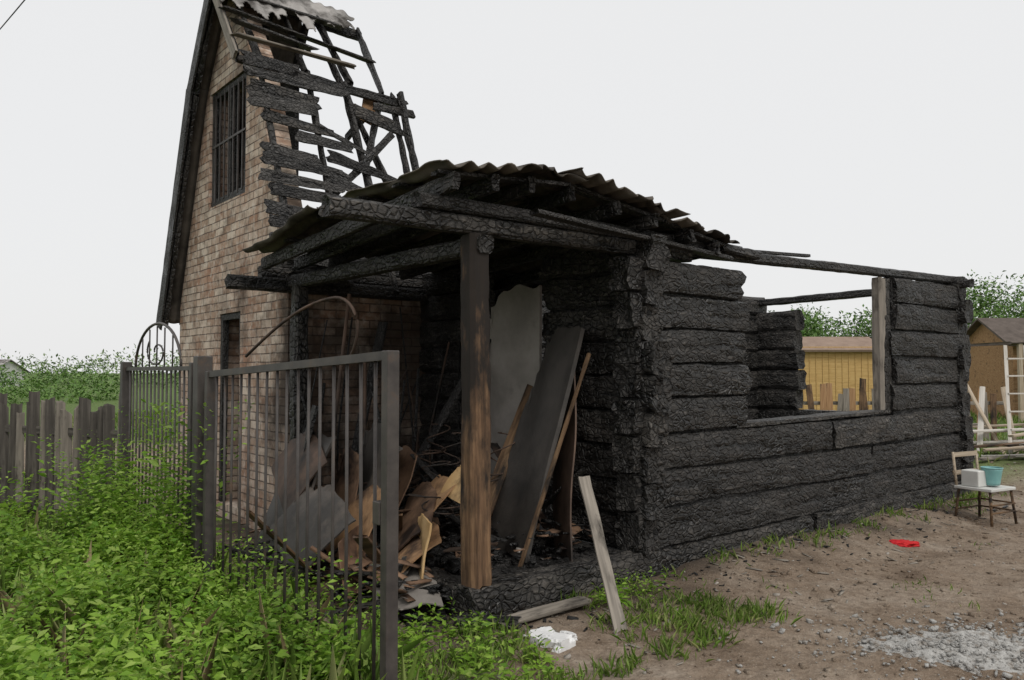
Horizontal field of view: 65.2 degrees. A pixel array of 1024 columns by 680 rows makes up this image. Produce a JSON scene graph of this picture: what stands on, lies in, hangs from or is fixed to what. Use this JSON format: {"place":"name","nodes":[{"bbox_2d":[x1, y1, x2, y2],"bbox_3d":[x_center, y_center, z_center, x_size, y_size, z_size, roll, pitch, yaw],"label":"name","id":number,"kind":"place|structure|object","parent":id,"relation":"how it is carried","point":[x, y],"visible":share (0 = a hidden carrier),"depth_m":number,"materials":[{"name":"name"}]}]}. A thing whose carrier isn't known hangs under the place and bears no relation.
{"place":"outdoors","nodes":[
{"label":"outdoors","id":0,"kind":"place"},
{"bbox_2d":[372,102,415,118],"bbox_3d":[-1.365,-2.652,9.241,0.568,0.095,0.061,-1,-1,-41],"label":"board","id":1,"kind":"object","parent":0,"point":[392,110],"visible":0.89,"depth_m":9.19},
{"bbox_2d":[0,373,1023,679],"bbox_3d":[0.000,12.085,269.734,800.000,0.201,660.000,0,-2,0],"label":"ground","id":2,"kind":"structure","parent":0,"point":[786,647],"depth_m":5.68,"materials":[{"name":"soil"}]},
{"bbox_2d":[0,359,29,386],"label":"white cottage","id":3,"kind":"structure","parent":2,"relation":"on","point":[9,365],"depth_m":81.52,"materials":[{"name":"stone"}]},
{"bbox_2d":[0,391,119,524],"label":"picket fence","id":4,"kind":"object","parent":2,"relation":"on","point":[53,419],"visible":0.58,"depth_m":7.35,"materials":[{"name":"grey wood"}]},
{"bbox_2d":[0,357,178,407],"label":"bushes","id":5,"kind":"object","parent":2,"relation":"on","point":[76,392],"visible":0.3,"depth_m":43.63,"materials":[{"name":"green plant"}]},
{"bbox_2d":[118,322,212,569],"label":"wicket gate","id":6,"kind":"structure","parent":2,"relation":"on","point":[197,367],"depth_m":5.90,"materials":[{"name":"metal"}]},
{"bbox_2d":[0,505,357,679],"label":"dry stalks","id":7,"kind":"object","parent":2,"relation":"on","point":[206,671],"visible":0.07,"depth_m":3.93,"materials":[{"name":"plant"}]},
{"bbox_2d":[179,0,312,531],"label":"gable wall","id":8,"kind":"structure","parent":2,"relation":"on","point":[223,235],"depth_m":8.65,"materials":[{"name":"brick"}]},
{"bbox_2d":[169,89,245,323],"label":"roof","id":9,"kind":"structure","parent":8,"relation":"attached to","point":[174,316],"depth_m":9.84,"materials":[{"name":"wood"}]},
{"bbox_2d":[156,89,192,329],"bbox_3d":[-4.114,-1.542,9.729,0.034,2.962,0.203,2,18,-39],"label":"barge","id":10,"kind":"object","parent":9,"relation":"attached to","point":[175,196],"visible":0.99,"depth_m":9.67},
{"bbox_2d":[162,93,198,325],"bbox_3d":[-4.048,-1.529,9.741,0.075,2.927,0.139,2,18,-39],"label":"rafter","id":11,"kind":"object","parent":9,"relation":"attached to","point":[186,167],"visible":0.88,"depth_m":9.69,"materials":[{"name":"wood"}]},
{"bbox_2d":[238,117,244,188],"bbox_3d":[-3.549,-1.499,10.159,0.081,2.961,0.141,2,18,-39],"label":"rafter","id":12,"kind":"object","parent":9,"relation":"attached to","point":[239,185],"visible":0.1,"depth_m":9.93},
{"bbox_2d":[263,12,273,39],"bbox_3d":[-3.004,-3.402,9.566,0.075,1.381,0.139,2,30,-39],"label":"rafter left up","id":13,"kind":"object","parent":12,"relation":"on","point":[271,15],"visible":0.04,"depth_m":9.36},
{"bbox_2d":[280,67,299,175],"bbox_3d":[-2.774,-2.166,9.279,0.050,1.650,1.300,2,-3,-39],"label":"attic partition","id":14,"kind":"object","parent":12,"relation":"attached to","point":[294,142],"visible":0.07,"depth_m":8.80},
{"bbox_2d":[200,0,301,98],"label":"roof","id":15,"kind":"structure","parent":9,"relation":"on","point":[277,53],"depth_m":9.48,"materials":[{"name":"wood"}]},
{"bbox_2d":[187,0,211,90],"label":"roof edge board","id":16,"kind":"object","parent":15,"relation":"attached to","point":[199,39],"visible":1,"depth_m":9.12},
{"bbox_2d":[193,0,214,94],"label":"rafter","id":17,"kind":"object","parent":15,"relation":"attached to","point":[199,74],"visible":0.84,"depth_m":9.16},
{"bbox_2d":[218,318,228,501],"bbox_3d":[-3.237,0.771,8.979,0.074,2.065,0.073,2,-3,-39],"label":"door frame","id":18,"kind":"object","parent":8,"relation":"attached to","point":[224,348],"visible":0.69,"depth_m":8.96,"materials":[{"name":"wood"}]},
{"bbox_2d":[211,186,244,206],"bbox_3d":[-3.138,-1.602,8.965,0.082,0.081,1.135,2,-3,-39],"label":"window sill","id":19,"kind":"structure","parent":8,"relation":"on","point":[230,196],"depth_m":8.92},
{"bbox_2d":[212,95,219,206],"bbox_3d":[-3.470,-2.204,9.396,0.084,1.359,0.082,2,-3,-39],"label":"window frame","id":20,"kind":"object","parent":19,"relation":"on","point":[213,145],"visible":0.51,"depth_m":9.37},
{"bbox_2d":[212,127,245,149],"bbox_3d":[-3.179,-2.252,8.978,0.027,0.027,1.042,2,-3,-39],"label":"bar window","id":21,"kind":"structure","parent":20,"relation":"attached to","point":[229,138],"depth_m":8.94,"materials":[{"name":"paint"}]},
{"bbox_2d":[228,87,237,194],"bbox_3d":[-3.140,-2.227,8.993,0.085,1.259,0.083,2,-3,-39],"label":"window frame","id":22,"kind":"object","parent":19,"relation":"on","point":[230,141],"visible":0.71,"depth_m":8.96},
{"bbox_2d":[244,75,246,185],"bbox_3d":[-2.817,-2.235,8.600,0.083,1.349,0.082,2,-3,-39],"label":"window frame","id":23,"kind":"object","parent":19,"relation":"on","point":[245,134],"visible":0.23,"depth_m":8.59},
{"bbox_2d":[214,72,245,101],"bbox_3d":[-3.141,-2.850,9.019,0.084,0.082,1.131,2,-3,-39],"label":"window frame","id":24,"kind":"object","parent":8,"relation":"attached to","point":[235,82],"visible":0.52,"depth_m":8.98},
{"bbox_2d":[214,97,216,201],"bbox_3d":[-3.444,-2.213,9.300,0.022,1.246,0.021,2,-3,-39],"label":"window bar","id":25,"kind":"object","parent":24,"relation":"hanging from","point":[215,159],"depth_m":9.29,"materials":[{"name":"paint"}]},
{"bbox_2d":[218,93,221,199],"bbox_3d":[-3.355,-2.219,9.192,0.020,1.249,0.019,2,-3,-39],"label":"window bar","id":26,"kind":"object","parent":24,"relation":"hanging from","point":[220,117],"depth_m":9.19,"materials":[{"name":"paint"}]},
{"bbox_2d":[223,90,225,197],"bbox_3d":[-3.266,-2.223,9.084,0.020,1.248,0.019,2,-3,-39],"label":"window bar","id":27,"kind":"object","parent":24,"relation":"hanging from","point":[224,144],"depth_m":9.08,"materials":[{"name":"paint"}]},
{"bbox_2d":[227,86,229,196],"bbox_3d":[-3.178,-2.230,8.976,0.020,1.261,0.020,2,-3,-39],"label":"window bar","id":28,"kind":"object","parent":24,"relation":"hanging from","point":[228,140],"depth_m":8.96,"materials":[{"name":"paint"}]},
{"bbox_2d":[232,84,234,193],"bbox_3d":[-3.088,-2.225,8.868,0.020,1.243,0.020,2,-3,-39],"label":"window bar","id":29,"kind":"object","parent":24,"relation":"hanging from","point":[233,128],"depth_m":8.86,"materials":[{"name":"paint"}]},
{"bbox_2d":[236,79,239,191],"bbox_3d":[-2.999,-2.234,8.760,0.022,1.247,0.021,2,-3,-39],"label":"window bar","id":30,"kind":"object","parent":24,"relation":"hanging from","point":[237,176],"depth_m":8.75,"materials":[{"name":"paint"}]},
{"bbox_2d":[241,76,244,189],"bbox_3d":[-2.911,-2.239,8.651,0.021,1.245,0.020,2,-3,-39],"label":"window bar","id":31,"kind":"object","parent":24,"relation":"hanging from","point":[242,157],"depth_m":8.64,"materials":[{"name":"paint"}]},
{"bbox_2d":[221,312,239,320],"bbox_3d":[-3.059,-0.258,8.802,0.072,0.071,0.644,2,-3,-39],"label":"door frame","id":32,"kind":"object","parent":8,"relation":"attached to","point":[231,316],"visible":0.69,"depth_m":8.79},
{"bbox_2d":[237,316,239,507],"bbox_3d":[-2.875,0.761,8.538,0.074,2.060,0.073,2,-3,-39],"label":"door frame","id":33,"kind":"object","parent":8,"relation":"attached to","point":[239,376],"visible":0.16,"depth_m":8.55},
{"bbox_2d":[287,14,361,40],"bbox_3d":[-2.628,-3.874,9.464,1.890,0.127,0.065,5,-5,-39],"label":"ridge board","id":34,"kind":"object","parent":8,"relation":"attached to","point":[348,32],"visible":0.26,"depth_m":9.88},
{"bbox_2d":[202,350,398,679],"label":"metal gate","id":35,"kind":"structure","parent":2,"relation":"on","point":[385,512],"depth_m":3.95,"materials":[{"name":"metal"}]},
{"bbox_2d":[0,399,675,679],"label":"weeds","id":36,"kind":"object","parent":2,"relation":"on","point":[110,519],"visible":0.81,"depth_m":4.42,"materials":[{"name":"green plant"}]},
{"bbox_2d":[217,294,604,633],"bbox_3d":[-0.861,0.725,6.458,3.046,2.316,3.036,2,-3,-39],"label":"fire debris","id":37,"kind":"object","parent":2,"relation":"on","point":[423,507],"visible":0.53,"depth_m":6.13,"materials":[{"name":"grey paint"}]},
{"bbox_2d":[1,331,831,387],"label":"distant trees","id":38,"kind":"object","parent":2,"relation":"on","point":[104,363],"visible":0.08,"depth_m":91.84,"materials":[{"name":"green plant"}]},
{"bbox_2d":[312,295,547,499],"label":"side walls","id":39,"kind":"structure","parent":2,"relation":"on","point":[371,313],"depth_m":8.06,"materials":[{"name":"brick"}]},
{"bbox_2d":[389,92,434,295],"bbox_3d":[-1.128,-1.659,8.950,0.070,2.719,0.109,1,-26,-34],"label":"rafter","id":40,"kind":"object","parent":39,"relation":"on","point":[404,159],"visible":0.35,"depth_m":9.12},
{"bbox_2d":[235,55,388,105],"bbox_3d":[-2.134,-2.859,8.877,1.925,0.095,0.093,5,-5,-39],"label":"purlin","id":41,"kind":"object","parent":40,"relation":"on","point":[239,59],"visible":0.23,"depth_m":8.31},
{"bbox_2d":[221,2,239,57],"bbox_3d":[-3.093,-3.451,8.573,0.064,1.412,0.097,2,-40,-39],"label":"rafter right up","id":42,"kind":"object","parent":41,"relation":"on","point":[238,53],"visible":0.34,"depth_m":8.35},
{"bbox_2d":[213,0,237,59],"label":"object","id":43,"kind":"object","parent":42,"relation":"attached to","point":[229,39],"visible":0.98,"depth_m":8.35,"materials":[{"name":"grey wood"}]},
{"bbox_2d":[229,32,355,68],"bbox_3d":[-2.330,-3.132,8.668,1.453,0.027,0.095,2,-3,-39],"label":"roof lath","id":44,"kind":"object","parent":43,"relation":"attached to","point":[296,50],"visible":1,"depth_m":8.64,"materials":[{"name":"brown wood"}]},
{"bbox_2d":[238,7,261,54],"bbox_3d":[-2.913,-3.454,8.733,0.072,1.390,0.107,2,-40,-39],"label":"rafter right up","id":45,"kind":"object","parent":41,"relation":"on","point":[254,46],"visible":0.44,"depth_m":8.51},
{"bbox_2d":[282,15,307,72],"bbox_3d":[-2.493,-3.438,9.075,0.056,1.427,0.094,2,-40,-35],"label":"rafter right up","id":46,"kind":"object","parent":41,"relation":"on","point":[301,63],"visible":0.45,"depth_m":8.87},
{"bbox_2d":[229,17,318,51],"bbox_3d":[-2.578,-3.314,8.708,1.018,0.025,0.123,8,-7,-41],"label":"roof lath","id":47,"kind":"object","parent":46,"relation":"attached to","point":[275,35],"visible":1,"depth_m":8.68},
{"bbox_2d":[314,16,353,85],"bbox_3d":[-2.116,-3.412,9.368,0.062,1.409,0.097,2,-41,-45],"label":"rafter right up","id":48,"kind":"object","parent":41,"relation":"on","point":[323,33],"visible":0.63,"depth_m":9.29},
{"bbox_2d":[356,27,383,93],"bbox_3d":[-1.732,-3.393,9.675,0.071,1.403,0.103,1,-40,-32],"label":"rafter right up","id":49,"kind":"object","parent":41,"relation":"on","point":[367,54],"visible":0.94,"depth_m":9.62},
{"bbox_2d":[218,6,375,63],"bbox_3d":[-2.369,-3.424,9.022,1.870,0.026,0.094,8,-7,-39],"label":"roof lath","id":50,"kind":"object","parent":49,"relation":"on","point":[287,30],"visible":1,"depth_m":8.94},
{"bbox_2d":[220,0,354,31],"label":"roof","id":51,"kind":"structure","parent":50,"relation":"on","point":[329,13],"depth_m":9.34,"materials":[{"name":"metal"}]},
{"bbox_2d":[257,0,341,30],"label":"roof lath","id":52,"kind":"object","parent":51,"relation":"attached to","point":[318,20],"visible":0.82,"depth_m":9.28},
{"bbox_2d":[294,69,407,106],"bbox_3d":[-1.785,-2.807,8.992,1.432,0.104,0.040,4,-4,-38],"label":"batten","id":53,"kind":"object","parent":40,"relation":"attached to","point":[375,96],"visible":0.77,"depth_m":8.99,"materials":[{"name":"wood"}]},
{"bbox_2d":[327,62,386,181],"bbox_3d":[-1.659,-2.296,9.162,0.092,2.415,0.072,-34,-18,24],"label":"knee","id":54,"kind":"object","parent":40,"relation":"attached to","point":[377,162],"visible":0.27,"depth_m":9.19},
{"bbox_2d":[360,99,375,124],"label":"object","id":55,"kind":"object","parent":54,"relation":"attached to","point":[367,104],"visible":0.24,"depth_m":9.27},
{"bbox_2d":[396,91,418,170],"bbox_3d":[-1.089,-1.921,9.066,0.076,2.062,0.112,2,-22,-43],"label":"end stud","id":56,"kind":"object","parent":40,"relation":"attached to","point":[409,142],"visible":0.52,"depth_m":9.17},
{"bbox_2d":[453,613,521,628],"bbox_3d":[-0.149,1.759,5.006,0.426,0.051,0.123,-2,-3,14],"label":"plank","id":57,"kind":"object","parent":2,"relation":"on","point":[514,620],"visible":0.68,"depth_m":4.98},
{"bbox_2d":[0,409,1023,679],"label":"grass","id":58,"kind":"structure","parent":2,"relation":"on","point":[710,605],"depth_m":4.70,"materials":[{"name":"plant"}]},
{"bbox_2d":[498,596,591,627],"bbox_3d":[0.201,1.758,5.186,0.784,0.033,0.125,1,-2,-40],"label":"plank","id":59,"kind":"object","parent":2,"relation":"on","point":[534,613],"visible":0.8,"depth_m":5.20,"materials":[{"name":"grey wood"}]},
{"bbox_2d":[523,626,577,652],"bbox_3d":[0.247,1.770,4.729,0.280,0.099,0.282,-2,-3,40],"label":"plastic bag","id":60,"kind":"object","parent":2,"relation":"on","point":[567,640],"visible":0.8,"depth_m":4.65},
{"bbox_2d":[578,476,627,631],"bbox_3d":[0.583,1.371,5.225,0.091,1.121,0.035,1,-42,-13],"label":"leaning plank","id":61,"kind":"object","parent":2,"relation":"on","point":[617,616],"visible":0.94,"depth_m":5.18,"materials":[{"name":"grey wood"}]},
{"bbox_2d":[242,159,974,616],"bbox_3d":[1.464,0.444,8.430,8.869,3.026,3.515,2,-3,-39],"label":"burnt log cabin","id":62,"kind":"object","parent":2,"relation":"on","point":[632,361],"visible":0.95,"depth_m":6.57,"materials":[{"name":"black wood"}]},
{"bbox_2d":[224,274,428,301],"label":"tie beam","id":63,"kind":"structure","parent":62,"relation":"attached to","point":[255,283],"depth_m":7.73,"materials":[{"name":"wood"}]},
{"bbox_2d":[343,81,398,296],"bbox_3d":[-1.545,-1.671,8.612,0.072,2.718,0.109,2,-26,-43],"label":"rafter","id":64,"kind":"object","parent":63,"relation":"on","point":[356,137],"visible":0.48,"depth_m":8.76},
{"bbox_2d":[326,150,396,181],"bbox_3d":[-1.582,-1.833,8.577,0.880,0.132,0.048,15,-10,-33],"label":"batten","id":65,"kind":"object","parent":64,"relation":"attached to","point":[337,158],"visible":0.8,"depth_m":8.51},
{"bbox_2d":[332,131,394,194],"bbox_3d":[-1.605,-1.913,8.674,0.068,0.087,1.312,-1,41,32],"label":"brace","id":66,"kind":"object","parent":64,"relation":"attached to","point":[379,147],"visible":0.74,"depth_m":8.78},
{"bbox_2d":[365,92,382,165],"bbox_3d":[-1.565,-2.373,9.078,0.078,1.247,0.101,0,-33,6],"label":"brace","id":67,"kind":"object","parent":64,"relation":"attached to","point":[372,137],"visible":0.4,"depth_m":8.99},
{"bbox_2d":[350,103,404,135],"bbox_3d":[-1.510,-2.480,9.028,0.688,0.143,0.051,17,-11,-32],"label":"batten","id":68,"kind":"object","parent":64,"relation":"attached to","point":[376,119],"visible":0.99,"depth_m":9.00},
{"bbox_2d":[257,266,423,288],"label":"tie beam","id":69,"kind":"structure","parent":62,"relation":"attached to","point":[277,272],"depth_m":8.07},
{"bbox_2d":[275,260,422,279],"bbox_3d":[-1.243,-0.696,8.339,2.524,0.136,0.156,2,-3,-39],"label":"wall plate","id":70,"kind":"object","parent":69,"relation":"on","point":[287,264],"depth_m":7.72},
{"bbox_2d":[256,67,293,265],"bbox_3d":[-2.345,-1.731,7.978,0.072,2.703,0.114,2,-26,-39],"label":"rafter","id":71,"kind":"object","parent":70,"relation":"on","point":[272,135],"visible":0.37,"depth_m":8.05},
{"bbox_2d":[238,49,299,75],"bbox_3d":[-2.552,-2.903,8.408,0.723,0.148,0.048,2,-3,-42],"label":"sheathing","id":72,"kind":"object","parent":71,"relation":"attached to","point":[258,60],"visible":0.95,"depth_m":8.39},
{"bbox_2d":[268,214,288,227],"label":"sheathing","id":73,"kind":"object","parent":71,"relation":"attached to","point":[278,221],"visible":0.38,"depth_m":7.57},
{"bbox_2d":[245,78,319,102],"bbox_3d":[-2.388,-2.570,8.348,0.824,0.168,0.038,2,-3,-41],"label":"sheathing","id":74,"kind":"object","parent":71,"relation":"attached to","point":[256,85],"visible":0.62,"depth_m":8.30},
{"bbox_2d":[264,199,302,215],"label":"sheathing","id":75,"kind":"object","parent":71,"relation":"attached to","point":[278,208],"visible":0.38,"depth_m":7.69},
{"bbox_2d":[246,90,321,115],"bbox_3d":[-2.339,-2.437,8.267,0.844,0.153,0.044,-2,0,-41],"label":"sheathing","id":76,"kind":"object","parent":71,"relation":"attached to","point":[265,100],"visible":1,"depth_m":8.22,"materials":[{"name":"wood"}]},
{"bbox_2d":[259,141,321,164],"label":"sheathing","id":77,"kind":"object","parent":71,"relation":"attached to","point":[283,150],"visible":0.81,"depth_m":8.05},
{"bbox_2d":[260,108,333,137],"bbox_3d":[-2.192,-2.237,8.297,0.857,0.125,0.034,7,-6,-39],"label":"sheathing","id":78,"kind":"object","parent":71,"relation":"attached to","point":[267,115],"visible":1,"depth_m":8.23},
{"bbox_2d":[307,70,350,287],"bbox_3d":[-1.934,-1.714,8.311,0.070,2.707,0.112,2,-26,-37],"label":"rafter","id":79,"kind":"object","parent":70,"relation":"on","point":[322,157],"visible":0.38,"depth_m":8.39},
{"bbox_2d":[243,64,350,96],"bbox_3d":[-2.261,-2.736,8.509,1.231,0.111,0.048,2,-3,-39],"label":"sheathing","id":80,"kind":"object","parent":79,"relation":"attached to","point":[282,78],"visible":1,"depth_m":8.44,"materials":[{"name":"wood"}]},
{"bbox_2d":[258,168,345,192],"bbox_3d":[-2.072,-1.583,8.026,0.989,0.122,0.035,4,-4,-40],"label":"sheathing","id":81,"kind":"object","parent":79,"relation":"attached to","point":[265,174],"visible":1,"depth_m":7.95,"materials":[{"name":"wood"}]},
{"bbox_2d":[259,151,349,179],"bbox_3d":[-2.080,-1.752,8.085,0.980,0.131,0.033,5,-5,-39],"label":"sheathing","id":82,"kind":"object","parent":79,"relation":"attached to","point":[270,158],"visible":1,"depth_m":8.02,"materials":[{"name":"wood"}]},
{"bbox_2d":[268,182,340,202],"bbox_3d":[-2.022,-1.443,7.956,0.856,0.124,0.035,4,-4,-41],"label":"sheathing","id":83,"kind":"object","parent":79,"relation":"attached to","point":[284,190],"visible":0.73,"depth_m":7.86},
{"bbox_2d":[287,266,353,285],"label":"sheathing","id":84,"kind":"object","parent":79,"relation":"attached to","point":[348,282],"visible":0.35,"depth_m":7.54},
{"bbox_2d":[289,253,356,267],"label":"sheathing","id":85,"kind":"object","parent":79,"relation":"attached to","point":[324,263],"visible":0.08,"depth_m":7.70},
{"bbox_2d":[295,130,353,153],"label":"sheathing","id":86,"kind":"object","parent":79,"relation":"attached to","point":[307,137],"visible":1,"depth_m":8.35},
{"bbox_2d":[315,121,367,154],"bbox_3d":[-1.831,-2.158,8.567,0.651,0.059,0.036,26,-14,-26],"label":"batten","id":87,"kind":"object","parent":79,"relation":"attached to","point":[339,137],"visible":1,"depth_m":8.57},
{"bbox_2d":[325,172,362,190],"bbox_3d":[-1.684,-1.597,8.349,0.572,0.153,0.040,19,-12,-31],"label":"batten","id":88,"kind":"object","parent":79,"relation":"attached to","point":[334,178],"visible":0.62,"depth_m":8.28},
{"bbox_2d":[489,284,541,509],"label":"plaster patch","id":89,"kind":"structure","parent":62,"relation":"in","point":[515,352],"depth_m":7.19,"materials":[{"name":"grey paint"}]},
{"bbox_2d":[491,326,584,562],"bbox_3d":[0.189,0.759,6.304,0.802,1.750,0.687,2,-3,-39],"label":"leaning black door","id":90,"kind":"structure","parent":62,"relation":"in","point":[531,455],"depth_m":6.29,"materials":[{"name":"wood"}]},
{"bbox_2d":[398,461,1023,679],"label":"soil clods","id":91,"kind":"object","parent":2,"relation":"on","point":[832,607],"visible":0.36,"depth_m":5.65,"materials":[{"name":"soil"}]},
{"bbox_2d":[446,462,1023,679],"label":"stones","id":92,"kind":"object","parent":2,"relation":"on","point":[567,656],"visible":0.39,"depth_m":5.70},
{"bbox_2d":[480,495,1008,640],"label":"charcoal crumbs","id":93,"kind":"object","parent":2,"relation":"on","point":[695,573],"visible":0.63,"depth_m":6.75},
{"bbox_2d":[483,501,1018,666],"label":"wood chips","id":94,"kind":"object","parent":2,"relation":"on","point":[841,592],"visible":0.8,"depth_m":6.32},
{"bbox_2d":[769,302,850,336],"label":"tree","id":95,"kind":"object","parent":2,"relation":"on","point":[820,321],"visible":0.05,"depth_m":43.61,"materials":[{"name":"green plant"}]},
{"bbox_2d":[792,308,844,336],"bbox_3d":[13.389,0.781,36.876,4.759,4.726,4.494,-2,-3,42],"label":"tree","id":96,"kind":"object","parent":2,"relation":"on","point":[807,333],"visible":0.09,"depth_m":36.31,"materials":[{"name":"green plant"}]},
{"bbox_2d":[798,337,872,410],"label":"yellow shed","id":97,"kind":"structure","parent":2,"relation":"on","point":[839,363],"depth_m":24.48,"materials":[{"name":"wood"}]},
{"bbox_2d":[826,304,871,338],"bbox_3d":[17.292,0.677,38.124,4.702,5.032,5.130,2,-3,-45],"label":"tree","id":98,"kind":"object","parent":2,"relation":"on","point":[860,331],"visible":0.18,"depth_m":38.30,"materials":[{"name":"green plant"}]},
{"bbox_2d":[690,605,1023,679],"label":"lime crumbs","id":99,"kind":"object","parent":2,"relation":"on","point":[976,644],"visible":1,"depth_m":4.56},
{"bbox_2d":[803,378,1003,440],"bbox_3d":[8.597,1.560,17.492,4.409,1.470,0.179,0,-2,0],"label":"board fence","id":100,"kind":"object","parent":2,"relation":"on","point":[846,401],"visible":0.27,"depth_m":17.49,"materials":[{"name":"brown wood"}]},
{"bbox_2d":[889,539,919,546],"bbox_3d":[3.621,1.891,7.431,0.318,0.065,0.229,-1,-2,20],"label":"red cloth","id":101,"kind":"object","parent":2,"relation":"on","point":[903,543],"visible":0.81,"depth_m":7.37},
{"bbox_2d":[857,630,1023,673],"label":"lime rubble heap","id":102,"kind":"object","parent":2,"relation":"on","point":[929,653],"visible":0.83,"depth_m":4.44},
{"bbox_2d":[951,450,1017,526],"bbox_3d":[5.017,1.580,8.500,0.468,0.763,0.436,1,-3,-29],"label":"old chair","id":103,"kind":"object","parent":2,"relation":"on","point":[974,479],"visible":0.98,"depth_m":8.45,"materials":[{"name":"white wood"}]},
{"bbox_2d":[980,466,1003,485],"bbox_3d":[5.070,1.437,8.450,0.215,0.186,0.216,0,-2,0],"label":"bucket","id":104,"kind":"object","parent":103,"relation":"on","point":[993,474],"visible":0.94,"depth_m":8.38,"materials":[{"name":"teal plastic"}]},
{"bbox_2d":[965,287,1017,326],"bbox_3d":[20.634,0.131,37.901,5.772,6.105,5.885,0,-2,0],"label":"tree","id":105,"kind":"object","parent":2,"relation":"on","point":[976,308],"visible":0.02,"depth_m":37.07,"materials":[{"name":"green plant"}]},
{"bbox_2d":[966,318,1023,417],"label":"wooden shed","id":106,"kind":"structure","parent":2,"relation":"on","point":[987,370],"depth_m":28.14,"materials":[{"name":"wood"}]},
{"bbox_2d":[966,269,1023,323],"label":"tree","id":107,"kind":"object","parent":2,"relation":"on","point":[989,297],"visible":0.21,"depth_m":39.36,"materials":[{"name":"green plant"}]},
{"bbox_2d":[968,385,1023,460],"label":"lumber pile","id":108,"kind":"object","parent":2,"relation":"on","point":[983,422],"visible":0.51,"depth_m":14.90,"materials":[{"name":"white wood"}]},
{"bbox_2d":[971,341,1023,422],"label":"veranda","id":109,"kind":"object","parent":2,"relation":"on","point":[1019,344],"visible":0.91,"depth_m":24.04,"materials":[{"name":"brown wood"}]},
{"bbox_2d":[984,290,1023,317],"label":"tree","id":110,"kind":"object","parent":2,"relation":"on","point":[1020,313],"visible":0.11,"depth_m":41.44,"materials":[{"name":"green plant"}]},
{"bbox_2d":[1003,345,1023,453],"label":"ladder","id":111,"kind":"object","parent":2,"relation":"on","point":[1007,376],"visible":0.94,"depth_m":14.94,"materials":[{"name":"white wood"}]},
{"bbox_2d":[0,0,1023,372],"label":"sky","id":112,"kind":"structure","parent":0,"point":[889,134],"materials":[{"name":"white"}]},
{"label":"low left rafter","id":113,"kind":"object","parent":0,"visible":0},
{"bbox_2d":[293,24,308,64],"bbox_3d":[-2.651,-3.395,9.847,0.078,1.354,0.136,2,30,-39],"label":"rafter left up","id":114,"kind":"object","parent":113,"relation":"on","point":[304,30],"visible":0.1,"depth_m":9.68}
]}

